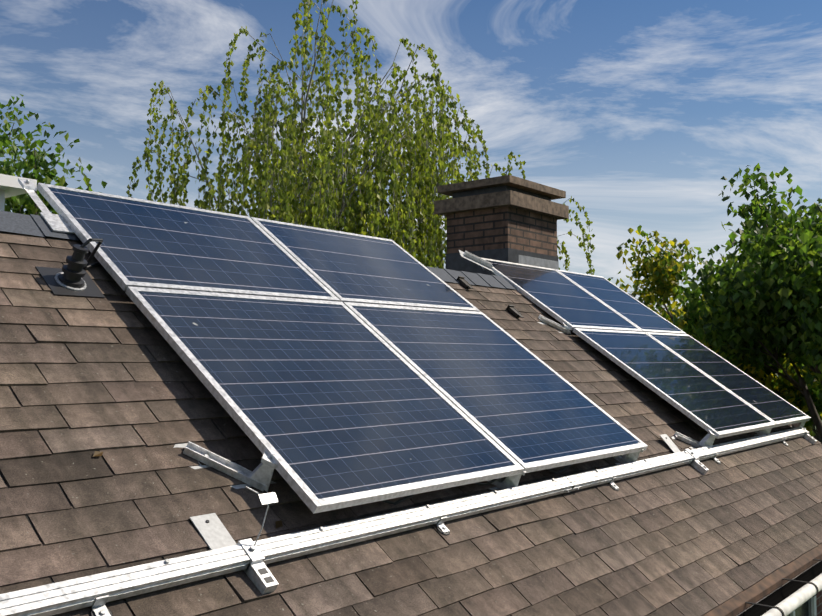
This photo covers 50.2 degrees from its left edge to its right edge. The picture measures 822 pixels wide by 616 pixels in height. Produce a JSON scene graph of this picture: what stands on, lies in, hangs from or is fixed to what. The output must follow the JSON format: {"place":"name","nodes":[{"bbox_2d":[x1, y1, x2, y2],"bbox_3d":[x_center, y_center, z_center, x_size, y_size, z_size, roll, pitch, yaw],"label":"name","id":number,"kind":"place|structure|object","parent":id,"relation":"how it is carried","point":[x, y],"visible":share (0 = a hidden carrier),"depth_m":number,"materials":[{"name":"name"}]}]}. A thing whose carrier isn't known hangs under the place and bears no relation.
{"place":"outdoors","nodes":[
{"label":"outdoors","id":0,"kind":"place"},
{"bbox_2d":[0,174,36,210],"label":"beam","id":1,"kind":"structure","parent":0,"point":[10,186],"depth_m":14.13,"materials":[{"name":"silver metal"}]},
{"bbox_2d":[126,0,474,267],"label":"birch tree","id":2,"kind":"object","parent":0,"point":[318,207],"depth_m":19.50,"materials":[{"name":"green plant"}]},
{"bbox_2d":[0,0,821,317],"label":"sky","id":3,"kind":"structure","parent":0,"point":[638,111],"materials":[{"name":"blue"}]},
{"bbox_2d":[253,76,594,274],"bbox_3d":[-0.293,-0.414,23.574,6.867,13.212,8.974,-7,-7,64],"label":"birch tree","id":4,"kind":"object","parent":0,"point":[421,214],"depth_m":22.20,"materials":[{"name":"green plant"}]},
{"bbox_2d":[699,337,821,433],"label":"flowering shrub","id":5,"kind":"object","parent":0,"point":[770,378],"depth_m":17.47,"materials":[{"name":"green plant"}]},
{"bbox_2d":[785,360,821,443],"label":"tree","id":6,"kind":"object","parent":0,"point":[817,436],"depth_m":28.13,"materials":[{"name":"green plant"}]},
{"bbox_2d":[816,590,821,615],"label":"house walls","id":7,"kind":"structure","parent":0,"point":[819,603],"depth_m":10.19,"materials":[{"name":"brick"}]},
{"bbox_2d":[0,237,782,615],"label":"roof deck","id":8,"kind":"structure","parent":7,"relation":"on","point":[156,473],"depth_m":4.68,"materials":[{"name":"brown wood"}]},
{"bbox_2d":[18,178,74,233],"bbox_3d":[-2.701,-0.768,6.601,0.619,0.476,0.300,-3,-4,39],"label":"ridge bracket","id":9,"kind":"object","parent":8,"relation":"on","point":[56,222],"visible":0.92,"depth_m":6.47,"materials":[{"name":"metal"}]},
{"bbox_2d":[35,238,104,297],"bbox_3d":[-2.207,-0.264,5.974,0.333,0.401,0.671,-2,-4,27],"label":"cable gland","id":10,"kind":"object","parent":8,"relation":"on","point":[74,270],"visible":1,"depth_m":5.79,"materials":[{"name":"black rubber"}]},
{"bbox_2d":[54,272,86,290],"bbox_3d":[-2.268,-0.174,5.851,0.172,0.139,0.215,-3,-4,39],"label":"boot sealant","id":11,"kind":"object","parent":8,"relation":"on","point":[68,287],"visible":0.54,"depth_m":5.79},
{"bbox_2d":[93,451,282,527],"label":"fallen leaves","id":12,"kind":"object","parent":8,"relation":"on","point":[278,523],"visible":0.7,"depth_m":4.77,"materials":[{"name":"brown plant"}]},
{"bbox_2d":[190,486,278,593],"bbox_3d":[-0.883,1.154,4.441,0.505,0.519,0.224,-1,-3,19],"label":"mounting bracket","id":13,"kind":"object","parent":8,"relation":"on","point":[213,531],"visible":0.98,"depth_m":4.42,"materials":[{"name":"metal"}]},
{"bbox_2d":[0,211,639,301],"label":"ridge cap","id":14,"kind":"object","parent":8,"relation":"on","point":[34,225],"visible":0.17,"depth_m":6.33,"materials":[{"name":"grey"}]},
{"bbox_2d":[37,183,647,513],"bbox_3d":[-0.370,0.164,7.371,3.080,2.186,4.200,-3,-4,39],"label":"solar array","id":15,"kind":"object","parent":8,"relation":"on","point":[332,369],"visible":1,"depth_m":6.71,"materials":[{"name":"glass"}]},
{"bbox_2d":[381,456,614,504],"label":"pv cables","id":16,"kind":"object","parent":15,"relation":"attached to","point":[478,483],"visible":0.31,"depth_m":6.17,"materials":[{"name":"black rubber"}]},
{"bbox_2d":[0,427,805,615],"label":"mounting rail","id":17,"kind":"object","parent":8,"relation":"on","point":[63,596],"visible":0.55,"depth_m":4.70,"materials":[{"name":"metal"}]},
{"bbox_2d":[173,292,642,491],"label":"mounting brackets","id":18,"kind":"object","parent":8,"relation":"on","point":[259,476],"visible":0.42,"depth_m":4.97,"materials":[{"name":"silver metal"}]},
{"bbox_2d":[0,231,821,615],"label":"roof shingles","id":19,"kind":"object","parent":8,"relation":"on","point":[726,529],"visible":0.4,"depth_m":5.36,"materials":[{"name":"brown"}]},
{"bbox_2d":[90,430,787,615],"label":"clips","id":20,"kind":"object","parent":8,"relation":"on","point":[99,608],"visible":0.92,"depth_m":5.54,"materials":[{"name":"metal"}]},
{"bbox_2d":[457,276,473,288],"bbox_3d":[0.621,-0.290,10.050,0.191,0.150,0.100,-3,-4,39],"label":"roof vent","id":21,"kind":"object","parent":8,"relation":"on","point":[464,283],"visible":0.92,"depth_m":10.03,"materials":[{"name":"grey metal"}]},
{"bbox_2d":[434,175,568,275],"bbox_3d":[1.353,-0.214,12.905,1.310,3.112,1.610,-3,-4,39],"label":"chimney","id":22,"kind":"object","parent":8,"relation":"on","point":[510,218],"visible":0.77,"depth_m":12.46,"materials":[{"name":"brick"}]},
{"bbox_2d":[506,305,523,317],"bbox_3d":[1.198,0.038,10.078,0.191,0.150,0.100,-3,-4,39],"label":"roof vent","id":23,"kind":"object","parent":8,"relation":"on","point":[512,310],"visible":1,"depth_m":10.06,"materials":[{"name":"grey metal"}]},
{"bbox_2d":[459,250,805,448],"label":"mounting brackets","id":24,"kind":"object","parent":8,"relation":"on","point":[708,439],"visible":0.62,"depth_m":10.45,"materials":[{"name":"silver metal"}]},
{"bbox_2d":[482,258,810,437],"bbox_3d":[3.159,0.442,11.697,3.122,2.160,3.480,-3,-4,39],"label":"solar array","id":25,"kind":"object","parent":8,"relation":"on","point":[696,381],"visible":0.98,"depth_m":11.33,"materials":[{"name":"glass"}]},
{"bbox_2d":[660,434,708,473],"bbox_3d":[2.752,1.476,8.850,0.435,0.381,0.190,-3,-4,39],"label":"mounting bracket","id":26,"kind":"object","parent":8,"relation":"on","point":[697,464],"visible":0.83,"depth_m":8.84,"materials":[{"name":"metal"}]},
{"bbox_2d":[703,543,821,615],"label":"drip edge","id":27,"kind":"object","parent":8,"relation":"attached to","point":[735,605],"depth_m":7.34,"materials":[{"name":"metal"}]},
{"bbox_2d":[798,425,816,443],"bbox_3d":[5.354,1.720,11.900,0.264,0.243,0.080,-3,-4,39],"label":"rail end","id":28,"kind":"object","parent":8,"relation":"on","point":[809,438],"visible":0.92,"depth_m":11.85,"materials":[{"name":"metal"}]},
{"bbox_2d":[788,594,816,615],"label":"windows","id":29,"kind":"structure","parent":7,"relation":"attached to","point":[807,608],"depth_m":9.72,"materials":[{"name":"white paint"}]},
{"label":"ground","id":30,"kind":"structure","parent":0,"visible":0},
{"bbox_2d":[0,94,106,215],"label":"tree","id":31,"kind":"object","parent":30,"relation":"on","point":[16,203],"depth_m":25.03,"materials":[{"name":"green plant"}]},
{"bbox_2d":[607,225,821,415],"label":"tree","id":32,"kind":"object","parent":30,"relation":"on","point":[655,273],"depth_m":20.84,"materials":[{"name":"green plant"}]},
{"bbox_2d":[670,163,821,439],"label":"tree","id":33,"kind":"object","parent":30,"relation":"on","point":[743,311],"depth_m":16.24,"materials":[{"name":"green plant"}]},
{"bbox_2d":[685,190,821,438],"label":"tree","id":34,"kind":"object","parent":30,"relation":"on","point":[733,235],"depth_m":30.64,"materials":[{"name":"green plant"}]},
{"bbox_2d":[804,342,821,399],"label":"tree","id":35,"kind":"object","parent":30,"relation":"on","point":[809,378],"visible":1,"depth_m":14.30,"materials":[{"name":"green plant"}]},
{"bbox_3d":[1.039,2.348,4.972,0.030,0.270,16.800,-3,-4,39],"label":"fascia","id":36,"kind":"object","parent":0,"visible":0},
{"bbox_2d":[737,559,821,615],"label":"gutter","id":37,"kind":"object","parent":36,"relation":"attached to","point":[791,596],"visible":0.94,"depth_m":7.29,"materials":[{"name":"white"}]}
]}

